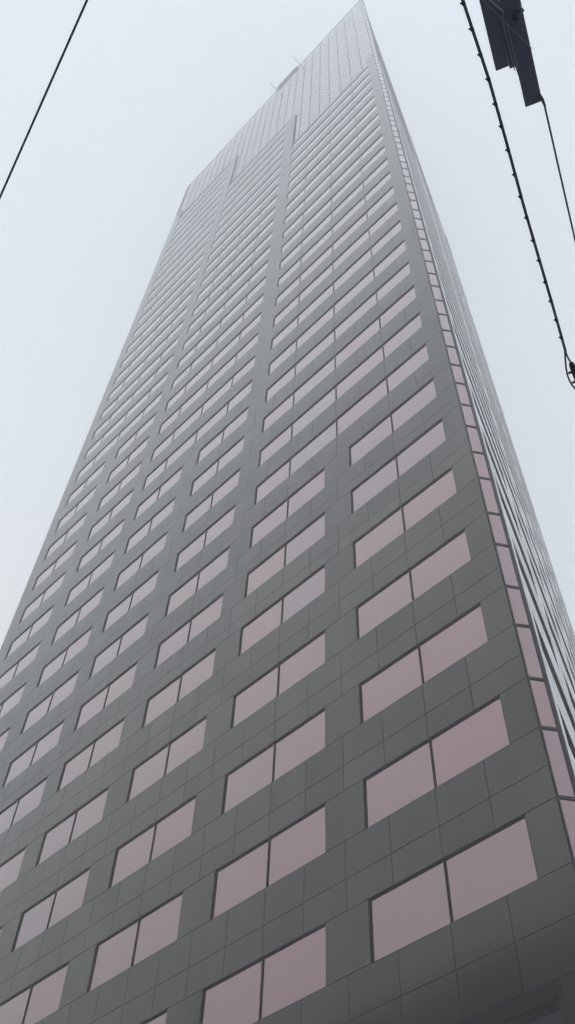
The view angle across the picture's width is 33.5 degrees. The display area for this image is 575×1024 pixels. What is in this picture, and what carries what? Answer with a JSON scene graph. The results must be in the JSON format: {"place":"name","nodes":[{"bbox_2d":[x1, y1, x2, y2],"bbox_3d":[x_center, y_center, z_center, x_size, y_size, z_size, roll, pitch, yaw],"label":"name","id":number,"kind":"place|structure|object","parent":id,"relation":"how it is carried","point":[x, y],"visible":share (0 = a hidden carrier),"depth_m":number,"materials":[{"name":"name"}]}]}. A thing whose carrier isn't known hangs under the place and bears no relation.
{"place":"outdoors","nodes":[
{"label":"outdoors","id":0,"kind":"place"},
{"bbox_2d":[0,0,87,198],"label":"overhead cable","id":1,"kind":"object","parent":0,"point":[46,91],"depth_m":5.64,"materials":[{"name":"black plastic"}]},
{"bbox_2d":[0,0,574,648],"label":"sky","id":2,"kind":"structure","parent":0,"point":[142,96],"materials":[{"name":"white"}]},
{"bbox_2d":[544,107,574,241],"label":"suspension wire","id":3,"kind":"object","parent":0,"point":[556,158],"visible":1,"depth_m":7.32,"materials":[{"name":"black metal"}]},
{"bbox_2d":[479,0,545,106],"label":"overhead signal","id":4,"kind":"object","parent":3,"relation":"hanging from","point":[506,30],"visible":1,"depth_m":6.81,"materials":[{"name":"black metal"}]},
{"bbox_3d":[-21.031,-14.313,-5.598,34.200,8.660,36.700,40,-63,-22],"label":"stone office block","id":5,"kind":"object","parent":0,"visible":0},
{"bbox_2d":[460,0,566,352],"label":"clipped cable","id":6,"kind":"object","parent":5,"relation":"attached to","point":[495,104],"visible":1,"depth_m":4.82,"materials":[{"name":"black plastic"}]},
{"label":"ground","id":7,"kind":"structure","parent":0,"visible":0},
{"bbox_2d":[0,0,574,1023],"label":"office tower","id":8,"kind":"structure","parent":7,"relation":"on","point":[288,692],"depth_m":40.07,"materials":[{"name":"grey stone"}]},
{"bbox_2d":[0,846,26,890],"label":"window","id":9,"kind":"structure","parent":8,"relation":"in","point":[9,870],"depth_m":44.85,"materials":[{"name":"glass"}]},
{"bbox_2d":[0,681,26,717],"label":"window","id":10,"kind":"structure","parent":8,"relation":"in","point":[15,697],"depth_m":60.73,"materials":[{"name":"glass"}]},
{"bbox_2d":[0,641,40,688],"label":"window","id":11,"kind":"structure","parent":8,"relation":"in","point":[30,656],"depth_m":64.20,"materials":[{"name":"glass"}]},
{"bbox_2d":[0,776,47,833],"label":"window","id":12,"kind":"structure","parent":8,"relation":"in","point":[30,800],"depth_m":48.61,"materials":[{"name":"glass"}]},
{"bbox_2d":[5,605,53,658],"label":"window","id":13,"kind":"structure","parent":8,"relation":"in","point":[43,619],"depth_m":67.50,"materials":[{"name":"glass"}]},
{"bbox_2d":[2,719,64,787],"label":"window","id":14,"kind":"structure","parent":8,"relation":"in","point":[50,739],"depth_m":52.06,"materials":[{"name":"glass"}]},
{"bbox_2d":[0,961,68,1023],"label":"window","id":15,"kind":"structure","parent":8,"relation":"in","point":[40,999],"depth_m":35.89,"materials":[{"name":"glass"}]},
{"bbox_2d":[19,571,65,622],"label":"window","id":16,"kind":"structure","parent":8,"relation":"in","point":[57,583],"depth_m":70.64,"materials":[{"name":"glass"}]},
{"bbox_2d":[20,669,79,734],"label":"window","id":17,"kind":"structure","parent":8,"relation":"in","point":[66,688],"depth_m":55.21,"materials":[{"name":"glass"}]},
{"bbox_2d":[11,866,90,951],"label":"window","id":18,"kind":"structure","parent":8,"relation":"in","point":[66,899],"depth_m":39.40,"materials":[{"name":"glass"}]},
{"bbox_2d":[31,541,76,591],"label":"window","id":19,"kind":"structure","parent":8,"relation":"in","point":[69,551],"depth_m":73.75,"materials":[{"name":"glass"}]},
{"bbox_2d":[36,625,92,687],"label":"window","id":20,"kind":"structure","parent":8,"relation":"in","point":[75,647],"depth_m":58.33,"materials":[{"name":"glass"}]},
{"bbox_2d":[44,512,86,559],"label":"window","id":21,"kind":"structure","parent":8,"relation":"in","point":[79,523],"depth_m":76.96,"materials":[{"name":"glass"}]},
{"bbox_2d":[35,786,108,866],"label":"window","id":22,"kind":"structure","parent":8,"relation":"in","point":[90,813],"depth_m":42.76,"materials":[{"name":"glass"}]},
{"bbox_2d":[55,485,96,531],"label":"window","id":23,"kind":"structure","parent":8,"relation":"in","point":[82,502],"depth_m":80.17,"materials":[{"name":"glass"}]},
{"bbox_2d":[51,587,103,644],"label":"window","id":24,"kind":"structure","parent":8,"relation":"in","point":[90,604],"depth_m":61.47,"materials":[{"name":"glass"}]},
{"bbox_2d":[65,462,104,505],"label":"window","id":25,"kind":"structure","parent":8,"relation":"in","point":[100,468],"depth_m":83.37,"materials":[{"name":"glass"}]},
{"bbox_2d":[64,550,114,606],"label":"window","id":26,"kind":"structure","parent":8,"relation":"in","point":[105,564],"depth_m":64.60,"materials":[{"name":"glass"}]},
{"bbox_2d":[56,717,124,791],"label":"window","id":27,"kind":"structure","parent":8,"relation":"in","point":[109,740],"depth_m":46.18,"materials":[{"name":"glass"}]},
{"bbox_2d":[76,518,124,571],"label":"window","id":28,"kind":"structure","parent":8,"relation":"in","point":[116,530],"depth_m":67.71,"materials":[{"name":"glass"}]},
{"bbox_2d":[74,661,137,730],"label":"window","id":29,"kind":"structure","parent":8,"relation":"in","point":[124,681],"depth_m":49.38,"materials":[{"name":"glass"}]},
{"bbox_2d":[87,488,133,539],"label":"window","id":30,"kind":"structure","parent":8,"relation":"in","point":[124,501],"depth_m":70.84,"materials":[{"name":"glass"}]},
{"bbox_2d":[74,392,161,482],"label":"window","id":31,"kind":"structure","parent":8,"relation":"in","point":[157,399],"depth_m":85.04,"materials":[{"name":"glass"}]},
{"bbox_2d":[88,612,148,679],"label":"window","id":32,"kind":"structure","parent":8,"relation":"in","point":[131,635],"depth_m":52.52,"materials":[{"name":"glass"}]},
{"bbox_2d":[97,461,141,510],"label":"window","id":33,"kind":"structure","parent":8,"relation":"in","point":[135,470],"depth_m":74.06,"materials":[{"name":"glass"}]},
{"bbox_2d":[84,372,167,458],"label":"window","id":34,"kind":"structure","parent":8,"relation":"in","point":[149,392],"depth_m":88.24,"materials":[{"name":"glass"}]},
{"bbox_2d":[106,436,148,483],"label":"window","id":35,"kind":"structure","parent":8,"relation":"in","point":[138,449],"depth_m":77.28,"materials":[{"name":"glass"}]},
{"bbox_2d":[102,569,158,632],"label":"window","id":36,"kind":"structure","parent":8,"relation":"in","point":[148,585],"depth_m":55.66,"materials":[{"name":"glass"}]},
{"bbox_2d":[91,353,173,439],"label":"window","id":37,"kind":"structure","parent":8,"relation":"in","point":[169,359],"depth_m":91.48,"materials":[{"name":"glass"}]},
{"bbox_2d":[86,891,182,992],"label":"window","id":38,"kind":"structure","parent":8,"relation":"in","point":[155,930],"depth_m":33.28,"materials":[{"name":"glass"}]},
{"bbox_2d":[115,413,155,458],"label":"window","id":39,"kind":"structure","parent":8,"relation":"in","point":[151,420],"depth_m":80.47,"materials":[{"name":"glass"}]},
{"bbox_2d":[99,336,178,419],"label":"window","id":40,"kind":"structure","parent":8,"relation":"in","point":[174,342],"depth_m":94.52,"materials":[{"name":"glass"}]},
{"bbox_2d":[113,531,167,591],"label":"window","id":41,"kind":"structure","parent":8,"relation":"in","point":[158,545],"depth_m":58.79,"materials":[{"name":"glass"}]},
{"bbox_2d":[106,320,183,401],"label":"window","id":42,"kind":"structure","parent":8,"relation":"in","point":[179,326],"depth_m":97.79,"materials":[{"name":"glass"}]},
{"bbox_2d":[124,496,175,553],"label":"window","id":43,"kind":"structure","parent":8,"relation":"in","point":[167,509],"depth_m":61.92,"materials":[{"name":"glass"}]},
{"bbox_2d":[113,305,187,384],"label":"window","id":44,"kind":"structure","parent":8,"relation":"in","point":[184,310],"depth_m":101.00,"materials":[{"name":"glass"}]},
{"bbox_2d":[108,795,195,888],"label":"window","id":45,"kind":"structure","parent":8,"relation":"in","point":[176,826],"depth_m":36.65,"materials":[{"name":"glass"}]},
{"bbox_2d":[119,290,192,368],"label":"window","id":46,"kind":"structure","parent":8,"relation":"in","point":[188,296],"depth_m":104.38,"materials":[{"name":"glass"}]},
{"bbox_2d":[133,465,182,520],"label":"window","id":47,"kind":"structure","parent":8,"relation":"in","point":[175,477],"depth_m":65.04,"materials":[{"name":"glass"}]},
{"bbox_2d":[125,278,195,353],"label":"window","id":48,"kind":"structure","parent":8,"relation":"in","point":[179,296],"depth_m":107.34,"materials":[{"name":"glass"}]},
{"bbox_2d":[126,715,206,802],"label":"window","id":49,"kind":"structure","parent":8,"relation":"in","point":[189,742],"depth_m":40.01,"materials":[{"name":"glass"}]},
{"bbox_2d":[141,647,215,728],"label":"window","id":50,"kind":"structure","parent":8,"relation":"in","point":[200,671],"depth_m":43.43,"materials":[{"name":"glass"}]},
{"bbox_2d":[154,592,223,668],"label":"window","id":51,"kind":"structure","parent":8,"relation":"in","point":[210,613],"depth_m":46.63,"materials":[{"name":"glass"}]},
{"bbox_2d":[164,545,229,617],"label":"window","id":52,"kind":"structure","parent":8,"relation":"in","point":[219,563],"depth_m":49.77,"materials":[{"name":"glass"}]},
{"bbox_2d":[142,380,251,489],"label":"window","id":53,"kind":"structure","parent":8,"relation":"in","point":[246,389],"depth_m":66.69,"materials":[{"name":"glass"}]},
{"bbox_2d":[150,354,255,461],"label":"window","id":54,"kind":"structure","parent":8,"relation":"in","point":[243,370],"depth_m":69.88,"materials":[{"name":"glass"}]},
{"bbox_2d":[174,505,234,571],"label":"window","id":55,"kind":"structure","parent":8,"relation":"in","point":[222,523],"depth_m":52.90,"materials":[{"name":"glass"}]},
{"bbox_2d":[158,332,258,434],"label":"window","id":56,"kind":"structure","parent":8,"relation":"in","point":[253,341],"depth_m":73.13,"materials":[{"name":"glass"}]},
{"bbox_2d":[182,468,239,531],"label":"window","id":57,"kind":"structure","parent":8,"relation":"in","point":[230,483],"depth_m":56.04,"materials":[{"name":"glass"}]},
{"bbox_2d":[164,312,260,411],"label":"window","id":58,"kind":"structure","parent":8,"relation":"in","point":[244,331],"depth_m":76.30,"materials":[{"name":"glass"}]},
{"bbox_2d":[189,435,244,496],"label":"window","id":59,"kind":"structure","parent":8,"relation":"in","point":[233,451],"depth_m":59.18,"materials":[{"name":"glass"}]},
{"bbox_2d":[171,293,263,388],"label":"window","id":60,"kind":"structure","parent":8,"relation":"in","point":[260,299],"depth_m":79.51,"materials":[{"name":"glass"}]},
{"bbox_2d":[176,276,265,369],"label":"window","id":61,"kind":"structure","parent":8,"relation":"in","point":[262,282],"depth_m":82.69,"materials":[{"name":"glass"}]},
{"bbox_2d":[196,406,248,464],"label":"window","id":62,"kind":"structure","parent":8,"relation":"in","point":[237,421],"depth_m":62.30,"materials":[{"name":"glass"}]},
{"bbox_2d":[182,260,267,349],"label":"window","id":63,"kind":"structure","parent":8,"relation":"in","point":[265,265],"depth_m":85.87,"materials":[{"name":"glass"}]},
{"bbox_2d":[187,246,269,332],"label":"window","id":64,"kind":"structure","parent":8,"relation":"in","point":[267,250],"depth_m":89.16,"materials":[{"name":"glass"}]},
{"bbox_2d":[191,232,271,316],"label":"window","id":65,"kind":"structure","parent":8,"relation":"in","point":[269,236],"depth_m":92.26,"materials":[{"name":"glass"}]},
{"bbox_2d":[196,218,273,300],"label":"window","id":66,"kind":"structure","parent":8,"relation":"in","point":[270,224],"depth_m":95.41,"materials":[{"name":"glass"}]},
{"bbox_2d":[200,206,275,286],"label":"window","id":67,"kind":"structure","parent":8,"relation":"in","point":[272,211],"depth_m":98.64,"materials":[{"name":"glass"}]},
{"bbox_2d":[204,195,276,272],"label":"window","id":68,"kind":"structure","parent":8,"relation":"in","point":[274,199],"depth_m":101.92,"materials":[{"name":"glass"}]},
{"bbox_2d":[207,184,278,260],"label":"window","id":69,"kind":"structure","parent":8,"relation":"in","point":[261,203],"depth_m":105.13,"materials":[{"name":"glass"}]},
{"bbox_2d":[211,174,279,247],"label":"window","id":70,"kind":"structure","parent":8,"relation":"in","point":[278,176],"depth_m":108.40,"materials":[{"name":"glass"}]},
{"bbox_2d":[199,923,325,1023],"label":"window","id":71,"kind":"structure","parent":8,"relation":"in","point":[294,971],"depth_m":26.98,"materials":[{"name":"glass"}]},
{"bbox_2d":[210,802,325,919],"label":"window","id":72,"kind":"structure","parent":8,"relation":"in","point":[302,841],"depth_m":30.45,"materials":[{"name":"glass"}]},
{"bbox_2d":[221,707,325,814],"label":"window","id":73,"kind":"structure","parent":8,"relation":"in","point":[305,740],"depth_m":33.82,"materials":[{"name":"glass"}]},
{"bbox_2d":[230,630,324,728],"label":"window","id":74,"kind":"structure","parent":8,"relation":"in","point":[310,656],"depth_m":37.19,"materials":[{"name":"glass"}]},
{"bbox_2d":[238,564,324,655],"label":"window","id":75,"kind":"structure","parent":8,"relation":"in","point":[312,586],"depth_m":40.61,"materials":[{"name":"glass"}]},
{"bbox_2d":[244,511,324,597],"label":"window","id":76,"kind":"structure","parent":8,"relation":"in","point":[310,534],"depth_m":43.80,"materials":[{"name":"glass"}]},
{"bbox_2d":[249,467,324,548],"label":"window","id":77,"kind":"structure","parent":8,"relation":"in","point":[314,485],"depth_m":46.96,"materials":[{"name":"glass"}]},
{"bbox_2d":[290,80,370,166],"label":"window","id":78,"kind":"structure","parent":8,"relation":"in","point":[364,88],"depth_m":102.69,"materials":[{"name":"glass"}]},
{"bbox_2d":[291,73,369,156],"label":"window","id":79,"kind":"structure","parent":8,"relation":"in","point":[368,75],"depth_m":105.96,"materials":[{"name":"glass"}]},
{"bbox_2d":[292,67,368,147],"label":"window","id":80,"kind":"structure","parent":8,"relation":"in","point":[367,68],"depth_m":109.24,"materials":[{"name":"glass"}]},
{"bbox_2d":[289,88,372,176],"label":"window","id":81,"kind":"structure","parent":8,"relation":"in","point":[370,91],"depth_m":99.49,"materials":[{"name":"glass"}]},
{"bbox_2d":[286,104,376,199],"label":"window","id":82,"kind":"structure","parent":8,"relation":"in","point":[374,107],"depth_m":92.98,"materials":[{"name":"glass"}]},
{"bbox_2d":[288,96,374,186],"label":"window","id":83,"kind":"structure","parent":8,"relation":"in","point":[372,99],"depth_m":96.21,"materials":[{"name":"glass"}]},
{"bbox_2d":[285,113,378,211],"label":"window","id":84,"kind":"structure","parent":8,"relation":"in","point":[376,117],"depth_m":89.84,"materials":[{"name":"glass"}]},
{"bbox_2d":[282,134,382,238],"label":"window","id":85,"kind":"structure","parent":8,"relation":"in","point":[380,137],"depth_m":83.43,"materials":[{"name":"glass"}]},
{"bbox_2d":[284,123,380,223],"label":"window","id":86,"kind":"structure","parent":8,"relation":"in","point":[378,126],"depth_m":86.49,"materials":[{"name":"glass"}]},
{"bbox_2d":[279,158,387,268],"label":"window","id":87,"kind":"structure","parent":8,"relation":"in","point":[385,162],"depth_m":77.01,"materials":[{"name":"glass"}]},
{"bbox_2d":[281,145,385,252],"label":"window","id":88,"kind":"structure","parent":8,"relation":"in","point":[382,150],"depth_m":80.18,"materials":[{"name":"glass"}]},
{"bbox_2d":[277,171,390,286],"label":"window","id":89,"kind":"structure","parent":8,"relation":"in","point":[375,188],"depth_m":73.84,"materials":[{"name":"glass"}]},
{"bbox_2d":[275,186,394,305],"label":"window","id":90,"kind":"structure","parent":8,"relation":"in","point":[390,192],"depth_m":70.65,"materials":[{"name":"glass"}]},
{"bbox_2d":[273,202,397,326],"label":"window","id":91,"kind":"structure","parent":8,"relation":"in","point":[393,208],"depth_m":67.43,"materials":[{"name":"glass"}]},
{"bbox_2d":[271,220,401,348],"bbox_3d":[3.126,-15.087,64.195,0.114,1.838,12.048,40,-63,-22],"label":"window","id":92,"kind":"structure","parent":8,"relation":"in","point":[397,227],"depth_m":64.24,"materials":[{"name":"glass"}]},
{"bbox_2d":[268,240,405,374],"bbox_3d":[3.006,-12.881,60.998,0.114,1.838,12.048,40,-63,-22],"label":"window","id":93,"kind":"structure","parent":8,"relation":"in","point":[400,248],"depth_m":61.01,"materials":[{"name":"glass"}]},
{"bbox_2d":[265,261,410,402],"bbox_3d":[2.890,-10.732,57.883,0.114,1.838,12.048,40,-63,-22],"label":"window","id":94,"kind":"structure","parent":8,"relation":"in","point":[405,269],"depth_m":57.89,"materials":[{"name":"glass"}]},
{"bbox_2d":[262,285,415,432],"bbox_3d":[2.774,-8.591,54.779,0.114,1.838,12.048,40,-63,-22],"label":"window","id":95,"kind":"structure","parent":8,"relation":"in","point":[410,294],"depth_m":54.76,"materials":[{"name":"glass"}]},
{"bbox_2d":[258,312,421,466],"bbox_3d":[2.657,-6.436,51.654,0.114,1.838,12.048,40,-63,-22],"label":"window","id":96,"kind":"structure","parent":8,"relation":"in","point":[415,323],"depth_m":51.60,"materials":[{"name":"glass"}]},
{"bbox_2d":[254,343,428,504],"bbox_3d":[2.540,-4.279,48.528,0.114,1.838,12.048,40,-63,-22],"label":"window","id":97,"kind":"structure","parent":8,"relation":"in","point":[420,356],"depth_m":48.46,"materials":[{"name":"glass"}]},
{"bbox_2d":[349,378,436,466],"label":"window","id":98,"kind":"structure","parent":8,"relation":"in","point":[424,395],"depth_m":44.06,"materials":[{"name":"glass"}]},
{"bbox_2d":[351,418,445,512],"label":"window","id":99,"kind":"structure","parent":8,"relation":"in","point":[434,436],"depth_m":40.91,"materials":[{"name":"glass"}]},
{"bbox_2d":[353,467,456,568],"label":"window","id":100,"kind":"structure","parent":8,"relation":"in","point":[443,487],"depth_m":37.71,"materials":[{"name":"glass"}]},
{"bbox_2d":[356,528,470,639],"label":"window","id":101,"kind":"structure","parent":8,"relation":"in","point":[454,553],"depth_m":34.29,"materials":[{"name":"glass"}]},
{"bbox_2d":[359,602,487,723],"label":"window","id":102,"kind":"structure","parent":8,"relation":"in","point":[466,633],"depth_m":30.93,"materials":[{"name":"glass"}]},
{"bbox_2d":[363,695,509,828],"bbox_3d":[4.190,7.257,27.557,0.114,1.838,5.268,40,-63,-22],"label":"window","id":103,"kind":"structure","parent":8,"relation":"in","point":[481,733],"depth_m":27.55,"materials":[{"name":"glass"}]},
{"bbox_2d":[368,814,537,963],"bbox_3d":[4.064,9.585,24.181,0.114,1.838,5.268,40,-63,-22],"label":"window","id":104,"kind":"structure","parent":8,"relation":"in","point":[494,866],"depth_m":24.15,"materials":[{"name":"glass"}]},
{"bbox_2d":[473,453,489,477],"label":"corner window","id":105,"kind":"structure","parent":8,"relation":"in","point":[480,460],"depth_m":36.14,"materials":[{"name":"glass"}]},
{"bbox_2d":[480,478,498,512],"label":"corner window","id":106,"kind":"structure","parent":8,"relation":"in","point":[487,488],"depth_m":34.43,"materials":[{"name":"glass"}]},
{"bbox_2d":[488,513,507,543],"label":"corner window","id":107,"kind":"structure","parent":8,"relation":"in","point":[496,522],"depth_m":32.74,"materials":[{"name":"glass"}]},
{"bbox_2d":[496,545,518,585],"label":"corner window","id":108,"kind":"structure","parent":8,"relation":"in","point":[506,561],"depth_m":31.05,"materials":[{"name":"glass"}]},
{"bbox_2d":[458,979,568,1023],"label":"lobby window","id":109,"kind":"structure","parent":8,"relation":"in","point":[545,1004],"depth_m":20.48,"materials":[{"name":"grey glass"}]},
{"bbox_2d":[507,587,528,624],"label":"corner window","id":110,"kind":"structure","parent":8,"relation":"in","point":[515,596],"depth_m":29.38,"materials":[{"name":"glass"}]},
{"bbox_2d":[517,626,542,677],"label":"corner window","id":111,"kind":"structure","parent":8,"relation":"in","point":[525,635],"depth_m":27.69,"materials":[{"name":"glass"}]},
{"bbox_2d":[530,679,556,727],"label":"corner window","id":112,"kind":"structure","parent":8,"relation":"in","point":[545,712],"depth_m":26.02,"materials":[{"name":"glass"}]},
{"bbox_2d":[542,729,574,796],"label":"corner window","id":113,"kind":"structure","parent":8,"relation":"in","point":[561,775],"depth_m":24.31,"materials":[{"name":"glass"}]},
{"bbox_2d":[560,799,574,857],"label":"corner window","id":114,"kind":"structure","parent":8,"relation":"in","point":[568,806],"depth_m":22.94,"materials":[{"name":"glass"}]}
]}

